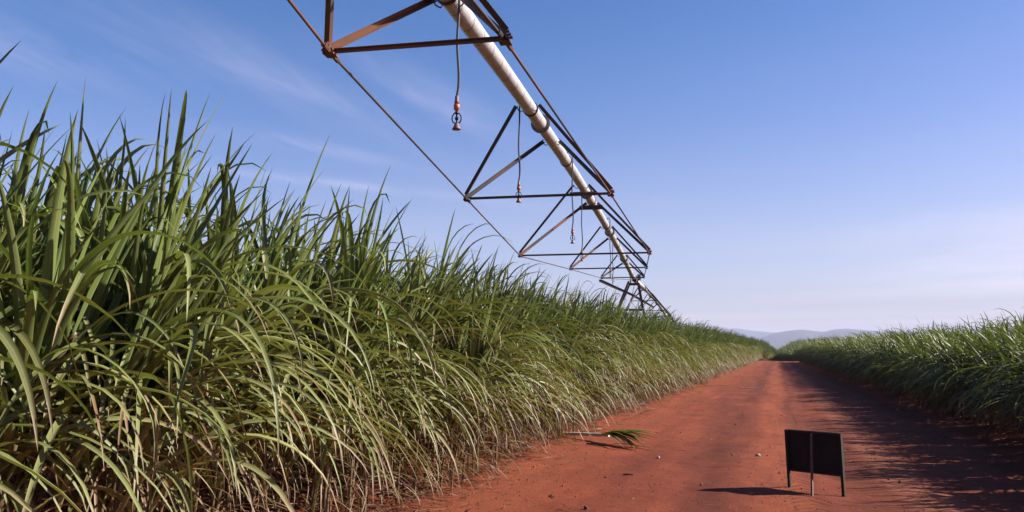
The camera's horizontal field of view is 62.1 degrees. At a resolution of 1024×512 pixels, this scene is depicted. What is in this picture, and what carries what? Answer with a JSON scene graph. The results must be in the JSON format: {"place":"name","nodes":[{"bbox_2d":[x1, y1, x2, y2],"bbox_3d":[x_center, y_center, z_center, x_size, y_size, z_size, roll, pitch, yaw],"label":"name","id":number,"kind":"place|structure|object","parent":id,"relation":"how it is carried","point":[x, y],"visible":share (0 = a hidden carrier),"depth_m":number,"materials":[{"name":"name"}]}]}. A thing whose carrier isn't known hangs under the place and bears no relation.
{"place":"outdoors","nodes":[
{"label":"outdoors","id":0,"kind":"place"},
{"bbox_2d":[8,415,439,511],"bbox_3d":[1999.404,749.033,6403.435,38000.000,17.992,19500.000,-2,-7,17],"label":"ground","id":1,"kind":"structure","parent":0,"point":[50,490],"depth_m":11.29,"materials":[{"name":"red soil"}]},
{"bbox_2d":[0,0,1023,332],"label":"sky","id":2,"kind":"structure","parent":0,"point":[781,165],"materials":[{"name":"blue"}]},
{"bbox_2d":[38,359,1023,511],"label":"dirt road","id":3,"kind":"structure","parent":0,"point":[1005,475],"depth_m":12.68,"materials":[{"name":"red soil"}]},
{"bbox_2d":[0,278,79,487],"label":"sugarcane plant","id":4,"kind":"object","parent":3,"relation":"on","point":[30,295],"visible":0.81,"depth_m":3.77,"materials":[{"name":"plant"}]},
{"bbox_2d":[0,356,105,511],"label":"sugarcane plant","id":5,"kind":"object","parent":3,"relation":"on","point":[13,493],"visible":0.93,"depth_m":3.54,"materials":[{"name":"plant"}]},
{"bbox_2d":[0,43,143,511],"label":"sugarcane plant","id":6,"kind":"object","parent":3,"relation":"on","point":[9,293],"visible":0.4,"depth_m":4.40,"materials":[{"name":"plant"}]},
{"bbox_2d":[0,87,203,511],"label":"sugarcane plant","id":7,"kind":"object","parent":3,"relation":"on","point":[21,334],"visible":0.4,"depth_m":4.45,"materials":[{"name":"plant"}]},
{"bbox_2d":[0,80,207,511],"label":"sugarcane plant","id":8,"kind":"object","parent":3,"relation":"on","point":[17,197],"visible":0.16,"depth_m":5.06,"materials":[{"name":"plant"}]},
{"bbox_2d":[0,110,302,511],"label":"sugarcane plant","id":9,"kind":"object","parent":3,"relation":"on","point":[63,266],"visible":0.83,"depth_m":4.19,"materials":[{"name":"plant"}]},
{"bbox_2d":[0,76,310,511],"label":"sugarcane plant","id":10,"kind":"object","parent":3,"relation":"on","point":[99,381],"visible":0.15,"depth_m":5.70,"materials":[{"name":"plant"}]},
{"bbox_2d":[1,141,313,511],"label":"sugarcane plant","id":11,"kind":"object","parent":3,"relation":"on","point":[83,219],"visible":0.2,"depth_m":5.29,"materials":[{"name":"plant"}]},
{"bbox_2d":[44,261,323,511],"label":"sugarcane plant","id":12,"kind":"object","parent":3,"relation":"on","point":[258,424],"visible":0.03,"depth_m":6.34,"materials":[{"name":"plant"}]},
{"bbox_2d":[20,126,352,511],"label":"sugarcane plant","id":13,"kind":"object","parent":3,"relation":"on","point":[242,451],"visible":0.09,"depth_m":6.17,"materials":[{"name":"plant"}]},
{"bbox_2d":[0,93,380,511],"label":"sugarcane plant","id":14,"kind":"object","parent":3,"relation":"on","point":[109,325],"visible":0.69,"depth_m":4.83,"materials":[{"name":"plant"}]},
{"bbox_2d":[12,89,402,511],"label":"sugarcane plant","id":15,"kind":"object","parent":3,"relation":"on","point":[230,346],"visible":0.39,"depth_m":5.21,"materials":[{"name":"plant"}]},
{"bbox_2d":[0,136,432,511],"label":"sugarcane plant","id":16,"kind":"object","parent":3,"relation":"on","point":[194,332],"visible":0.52,"depth_m":4.92,"materials":[{"name":"plant"}]},
{"bbox_2d":[28,219,426,511],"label":"sugarcane plant","id":17,"kind":"object","parent":3,"relation":"on","point":[285,427],"visible":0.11,"depth_m":7.31,"materials":[{"name":"plant"}]},
{"bbox_2d":[23,128,440,511],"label":"sugarcane plant","id":18,"kind":"object","parent":3,"relation":"on","point":[214,484],"visible":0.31,"depth_m":5.97,"materials":[{"name":"plant"}]},
{"bbox_2d":[167,212,459,511],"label":"sugarcane plant","id":19,"kind":"object","parent":3,"relation":"on","point":[299,393],"visible":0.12,"depth_m":8.00,"materials":[{"name":"plant"}]},
{"bbox_2d":[171,135,460,511],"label":"sugarcane plant","id":20,"kind":"object","parent":3,"relation":"on","point":[269,279],"visible":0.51,"depth_m":6.51,"materials":[{"name":"plant"}]},
{"bbox_2d":[207,185,462,511],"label":"sugarcane plant","id":21,"kind":"object","parent":3,"relation":"on","point":[356,349],"visible":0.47,"depth_m":6.93,"materials":[{"name":"plant"}]},
{"bbox_2d":[179,186,499,511],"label":"sugarcane plant","id":22,"kind":"object","parent":3,"relation":"on","point":[315,278],"visible":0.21,"depth_m":7.71,"materials":[{"name":"plant"}]},
{"bbox_2d":[214,204,467,504],"bbox_3d":[-1.885,0.994,8.195,2.330,3.124,2.837,-4,-8,34],"label":"sugarcane plant","id":23,"kind":"object","parent":3,"relation":"on","point":[285,437],"visible":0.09,"depth_m":8.39,"materials":[{"name":"plant"}]},
{"bbox_2d":[217,165,490,511],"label":"sugarcane plant","id":24,"kind":"object","parent":3,"relation":"on","point":[353,264],"visible":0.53,"depth_m":7.42,"materials":[{"name":"plant"}]},
{"bbox_2d":[204,212,512,511],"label":"sugarcane plant","id":25,"kind":"object","parent":3,"relation":"on","point":[389,401],"visible":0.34,"depth_m":7.65,"materials":[{"name":"plant"}]},
{"bbox_2d":[314,277,472,500],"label":"sugarcane plant","id":26,"kind":"object","parent":3,"relation":"on","point":[346,471],"visible":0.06,"depth_m":8.98,"materials":[{"name":"plant"}]},
{"bbox_2d":[279,245,528,511],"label":"sugarcane plant","id":27,"kind":"object","parent":3,"relation":"on","point":[426,322],"visible":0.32,"depth_m":8.64,"materials":[{"name":"plant"}]},
{"bbox_2d":[298,252,526,511],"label":"sugarcane plant","id":28,"kind":"object","parent":3,"relation":"on","point":[419,300],"visible":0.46,"depth_m":8.40,"materials":[{"name":"plant"}]},
{"bbox_2d":[323,246,531,474],"bbox_3d":[-1.263,1.306,10.338,3.112,2.995,2.262,2,-7,-15],"label":"sugarcane plant","id":29,"kind":"object","parent":3,"relation":"on","point":[445,331],"visible":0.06,"depth_m":10.53,"materials":[{"name":"plant"}]},
{"bbox_2d":[349,246,513,481],"bbox_3d":[-1.326,1.324,10.200,2.850,2.928,2.676,-6,-9,40],"label":"sugarcane plant","id":30,"kind":"object","parent":3,"relation":"on","point":[433,400],"visible":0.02,"depth_m":9.97,"materials":[{"name":"plant"}]},
{"bbox_2d":[340,268,527,485],"bbox_3d":[-0.939,1.408,9.927,2.366,2.697,2.881,4,-8,-31],"label":"sugarcane plant","id":31,"kind":"object","parent":3,"relation":"on","point":[461,365],"visible":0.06,"depth_m":9.49,"materials":[{"name":"plant"}]},
{"bbox_2d":[383,228,526,467],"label":"sugarcane plant","id":32,"kind":"object","parent":3,"relation":"on","point":[413,263],"visible":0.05,"depth_m":11.70,"materials":[{"name":"plant"}]},
{"bbox_2d":[352,247,567,489],"bbox_3d":[-0.786,1.257,9.584,3.064,2.921,2.227,3,-7,-22],"label":"sugarcane plant","id":33,"kind":"object","parent":3,"relation":"on","point":[444,342],"visible":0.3,"depth_m":9.77,"materials":[{"name":"plant"}]},
{"bbox_2d":[397,285,565,466],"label":"sugarcane plant","id":34,"kind":"object","parent":3,"relation":"on","point":[490,407],"visible":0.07,"depth_m":11.44,"materials":[{"name":"plant"}]},
{"bbox_2d":[405,245,563,484],"bbox_3d":[-0.560,1.345,10.365,2.430,2.924,2.587,3,-7,-22],"label":"sugarcane plant","id":35,"kind":"object","parent":3,"relation":"on","point":[497,355],"visible":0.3,"depth_m":10.42,"materials":[{"name":"plant"}]},
{"bbox_2d":[403,259,596,496],"bbox_3d":[-0.295,1.394,9.696,2.775,2.674,2.389,3,-7,-24],"label":"sugarcane plant","id":36,"kind":"object","parent":3,"relation":"on","point":[473,348],"visible":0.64,"depth_m":9.79,"materials":[{"name":"plant"}]},
{"bbox_2d":[426,264,577,454],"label":"sugarcane plant","id":37,"kind":"object","parent":3,"relation":"on","point":[489,278],"visible":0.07,"depth_m":12.62,"materials":[{"name":"plant"}]},
{"bbox_2d":[421,264,599,462],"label":"sugarcane plant","id":38,"kind":"object","parent":3,"relation":"on","point":[505,291],"visible":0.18,"depth_m":12.25,"materials":[{"name":"plant"}]},
{"bbox_2d":[439,245,582,453],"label":"sugarcane plant","id":39,"kind":"object","parent":3,"relation":"on","point":[522,367],"visible":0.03,"depth_m":13.43,"materials":[{"name":"plant"}]},
{"bbox_2d":[446,249,606,474],"bbox_3d":[-0.013,1.421,11.560,2.424,3.047,3.254,-4,-8,29],"label":"sugarcane plant","id":40,"kind":"object","parent":3,"relation":"on","point":[506,317],"visible":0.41,"depth_m":11.55,"materials":[{"name":"plant"}]},
{"bbox_2d":[452,263,605,467],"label":"sugarcane plant","id":41,"kind":"object","parent":3,"relation":"on","point":[554,354],"visible":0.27,"depth_m":11.81,"materials":[{"name":"plant"}]},
{"bbox_2d":[463,278,614,453],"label":"sugarcane plant","id":42,"kind":"object","parent":3,"relation":"on","point":[542,317],"visible":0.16,"depth_m":13.35,"materials":[{"name":"plant"}]},
{"bbox_2d":[480,280,597,458],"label":"sugarcane plant","id":43,"kind":"object","parent":3,"relation":"on","point":[483,429],"visible":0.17,"depth_m":12.95,"materials":[{"name":"plant"}]},
{"bbox_2d":[472,272,612,456],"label":"sugarcane plant","id":44,"kind":"object","parent":3,"relation":"on","point":[562,384],"visible":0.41,"depth_m":13.60,"materials":[{"name":"plant"}]},
{"bbox_2d":[500,272,605,451],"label":"sugarcane plant","id":45,"kind":"object","parent":3,"relation":"on","point":[564,336],"visible":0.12,"depth_m":14.27,"materials":[{"name":"plant"}]},
{"bbox_2d":[516,282,610,444],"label":"sugarcane plant","id":46,"kind":"object","parent":3,"relation":"on","point":[569,349],"visible":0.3,"depth_m":14.69,"materials":[{"name":"plant"}]},
{"bbox_2d":[528,294,637,440],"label":"sugarcane plant","id":47,"kind":"object","parent":3,"relation":"on","point":[598,347],"visible":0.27,"depth_m":15.93,"materials":[{"name":"plant"}]},
{"bbox_2d":[534,287,643,438],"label":"sugarcane plant","id":48,"kind":"object","parent":3,"relation":"on","point":[568,332],"visible":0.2,"depth_m":15.88,"materials":[{"name":"plant"}]},
{"bbox_2d":[543,280,638,429],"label":"sugarcane plant","id":49,"kind":"object","parent":3,"relation":"on","point":[593,309],"visible":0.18,"depth_m":18.37,"materials":[{"name":"plant"}]},
{"bbox_2d":[548,288,649,425],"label":"sugarcane plant","id":50,"kind":"object","parent":3,"relation":"on","point":[613,342],"visible":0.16,"depth_m":18.62,"materials":[{"name":"plant"}]},
{"bbox_2d":[551,287,648,435],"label":"sugarcane plant","id":51,"kind":"object","parent":3,"relation":"on","point":[587,351],"visible":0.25,"depth_m":16.69,"materials":[{"name":"plant"}]},
{"bbox_2d":[545,277,655,438],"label":"sugarcane plant","id":52,"kind":"object","parent":3,"relation":"on","point":[590,366],"visible":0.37,"depth_m":16.38,"materials":[{"name":"plant"}]},
{"bbox_2d":[548,296,657,423],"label":"sugarcane plant","id":53,"kind":"object","parent":3,"relation":"on","point":[622,333],"visible":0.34,"depth_m":19.17,"materials":[{"name":"plant"}]},
{"bbox_2d":[231,380,994,511],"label":"dry litter","id":54,"kind":"object","parent":3,"relation":"on","point":[405,499],"visible":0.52,"depth_m":11.33,"materials":[{"name":"plant"}]},
{"bbox_2d":[567,304,660,425],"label":"sugarcane plant","id":55,"kind":"object","parent":3,"relation":"on","point":[619,370],"visible":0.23,"depth_m":18.82,"materials":[{"name":"plant"}]},
{"bbox_2d":[562,429,667,452],"bbox_3d":[1.761,3.239,15.167,0.809,0.346,2.954,5,-8,-37],"label":"fallen cane top","id":56,"kind":"object","parent":3,"relation":"on","point":[617,433],"visible":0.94,"depth_m":14.99,"materials":[{"name":"plant"}]},
{"bbox_2d":[579,288,654,418],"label":"sugarcane plant","id":57,"kind":"object","parent":3,"relation":"on","point":[607,314],"visible":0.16,"depth_m":20.68,"materials":[{"name":"plant"}]},
{"bbox_2d":[590,294,657,417],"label":"sugarcane plant","id":58,"kind":"object","parent":3,"relation":"on","point":[605,405],"visible":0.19,"depth_m":20.75,"materials":[{"name":"plant"}]},
{"bbox_2d":[586,303,664,419],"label":"sugarcane plant","id":59,"kind":"object","parent":3,"relation":"on","point":[637,372],"visible":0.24,"depth_m":20.23,"materials":[{"name":"plant"}]},
{"bbox_2d":[586,312,669,412],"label":"sugarcane plant","id":60,"kind":"object","parent":3,"relation":"on","point":[629,317],"visible":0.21,"depth_m":21.78,"materials":[{"name":"plant"}]},
{"bbox_2d":[601,291,662,413],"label":"sugarcane plant","id":61,"kind":"object","parent":3,"relation":"on","point":[635,328],"visible":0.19,"depth_m":22.33,"materials":[{"name":"plant"}]},
{"bbox_2d":[617,274,668,386],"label":"drive tower","id":62,"kind":"structure","parent":3,"relation":"on","point":[637,283],"depth_m":34.21,"materials":[{"name":"metal"}]},
{"bbox_2d":[287,0,651,279],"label":"irrigation span","id":63,"kind":"object","parent":62,"relation":"attached to","point":[476,34],"visible":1,"depth_m":10.00,"materials":[{"name":"metal"}]},
{"bbox_2d":[451,0,461,130],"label":"sprinkler","id":64,"kind":"object","parent":63,"relation":"hanging from","point":[456,126],"visible":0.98,"depth_m":6.76,"materials":[{"name":"black plastic"}]},
{"bbox_2d":[599,278,673,319],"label":"irrigation span","id":65,"kind":"object","parent":62,"relation":"on","point":[651,295],"visible":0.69,"depth_m":40.24,"materials":[{"name":"metal"}]},
{"bbox_2d":[628,299,684,400],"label":"sugarcane plant","id":66,"kind":"object","parent":3,"relation":"on","point":[663,335],"visible":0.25,"depth_m":26.66,"materials":[{"name":"plant"}]},
{"bbox_2d":[302,382,1021,511],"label":"soil clods","id":67,"kind":"object","parent":3,"relation":"on","point":[899,481],"visible":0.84,"depth_m":11.64,"materials":[{"name":"red soil"}]},
{"bbox_2d":[640,315,698,401],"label":"sugarcane plant","id":68,"kind":"object","parent":3,"relation":"on","point":[665,355],"visible":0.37,"depth_m":28.00,"materials":[{"name":"plant"}]},
{"bbox_2d":[642,306,696,400],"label":"sugarcane plant","id":69,"kind":"object","parent":3,"relation":"on","point":[665,345],"visible":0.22,"depth_m":28.82,"materials":[{"name":"plant"}]},
{"bbox_2d":[784,429,845,496],"bbox_3d":[3.419,2.419,9.889,0.442,0.730,0.726,6,-9,-40],"label":"roadside sign","id":70,"kind":"object","parent":3,"relation":"on","point":[815,452],"visible":0.86,"depth_m":9.98,"materials":[{"name":"black metal"}]},
{"bbox_2d":[865,330,916,398],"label":"sugarcane plant","id":71,"kind":"object","parent":3,"relation":"on","point":[891,352],"visible":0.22,"depth_m":29.38,"materials":[{"name":"plant"}]},
{"bbox_2d":[887,328,955,409],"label":"sugarcane plant","id":72,"kind":"object","parent":3,"relation":"on","point":[922,357],"visible":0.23,"depth_m":23.90,"materials":[{"name":"plant"}]},
{"bbox_2d":[887,323,973,416],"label":"sugarcane plant","id":73,"kind":"object","parent":3,"relation":"on","point":[930,369],"visible":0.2,"depth_m":20.73,"materials":[{"name":"plant"}]},
{"bbox_2d":[899,318,986,419],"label":"sugarcane plant","id":74,"kind":"object","parent":3,"relation":"on","point":[944,353],"visible":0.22,"depth_m":20.46,"materials":[{"name":"plant"}]},
{"bbox_2d":[903,331,987,423],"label":"sugarcane plant","id":75,"kind":"object","parent":3,"relation":"on","point":[947,350],"visible":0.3,"depth_m":19.64,"materials":[{"name":"plant"}]},
{"bbox_2d":[904,331,998,425],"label":"sugarcane plant","id":76,"kind":"object","parent":3,"relation":"on","point":[961,365],"visible":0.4,"depth_m":18.45,"materials":[{"name":"plant"}]},
{"bbox_2d":[915,313,1021,422],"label":"sugarcane plant","id":77,"kind":"object","parent":3,"relation":"on","point":[961,355],"visible":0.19,"depth_m":18.92,"materials":[{"name":"plant"}]},
{"bbox_2d":[925,312,1016,429],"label":"sugarcane plant","id":78,"kind":"object","parent":3,"relation":"on","point":[1001,423],"visible":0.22,"depth_m":17.84,"materials":[{"name":"plant"}]},
{"bbox_2d":[925,319,1016,427],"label":"sugarcane plant","id":79,"kind":"object","parent":3,"relation":"on","point":[983,329],"visible":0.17,"depth_m":18.06,"materials":[{"name":"plant"}]},
{"bbox_2d":[932,332,1022,434],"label":"sugarcane plant","id":80,"kind":"object","parent":3,"relation":"on","point":[974,380],"visible":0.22,"depth_m":16.57,"materials":[{"name":"plant"}]},
{"bbox_2d":[936,330,1019,430],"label":"sugarcane plant","id":81,"kind":"object","parent":3,"relation":"on","point":[979,377],"visible":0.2,"depth_m":17.57,"materials":[{"name":"plant"}]},
{"bbox_2d":[938,326,1023,430],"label":"sugarcane plant","id":82,"kind":"object","parent":3,"relation":"on","point":[972,404],"visible":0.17,"depth_m":17.05,"materials":[{"name":"plant"}]},
{"bbox_2d":[943,320,1023,437],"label":"sugarcane plant","id":83,"kind":"object","parent":3,"relation":"on","point":[1005,340],"visible":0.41,"depth_m":15.78,"materials":[{"name":"plant"}]},
{"bbox_2d":[945,311,1023,424],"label":"sugarcane plant","id":84,"kind":"object","parent":3,"relation":"on","point":[1021,335],"visible":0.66,"depth_m":14.07,"materials":[{"name":"plant"}]},
{"bbox_2d":[954,331,1023,413],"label":"sugarcane plant","id":85,"kind":"object","parent":3,"relation":"on","point":[1010,361],"visible":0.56,"depth_m":14.60,"materials":[{"name":"plant"}]},
{"bbox_2d":[956,310,1023,439],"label":"sugarcane plant","id":86,"kind":"object","parent":3,"relation":"on","point":[998,354],"visible":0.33,"depth_m":15.68,"materials":[{"name":"plant"}]},
{"bbox_2d":[959,337,1023,432],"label":"sugarcane plant","id":87,"kind":"object","parent":3,"relation":"on","point":[1015,394],"visible":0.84,"depth_m":13.00,"materials":[{"name":"plant"}]},
{"bbox_2d":[959,322,1023,432],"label":"sugarcane plant","id":88,"kind":"object","parent":3,"relation":"on","point":[998,378],"visible":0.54,"depth_m":14.98,"materials":[{"name":"plant"}]},
{"bbox_2d":[959,314,1023,436],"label":"sugarcane plant","id":89,"kind":"object","parent":3,"relation":"on","point":[999,340],"visible":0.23,"depth_m":16.50,"materials":[{"name":"plant"}]},
{"bbox_2d":[964,318,1023,424],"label":"sugarcane plant","id":90,"kind":"object","parent":3,"relation":"on","point":[995,393],"visible":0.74,"depth_m":13.36,"materials":[{"name":"plant"}]},
{"bbox_2d":[715,328,993,338],"bbox_3d":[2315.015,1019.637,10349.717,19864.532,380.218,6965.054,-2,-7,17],"label":"hills","id":91,"kind":"structure","parent":0,"point":[754,334],"depth_m":11497.99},
{"bbox_2d":[758,329,980,346],"bbox_3d":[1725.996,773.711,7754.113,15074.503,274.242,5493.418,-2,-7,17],"label":"hills","id":92,"kind":"structure","parent":0,"point":[778,339],"depth_m":8182.86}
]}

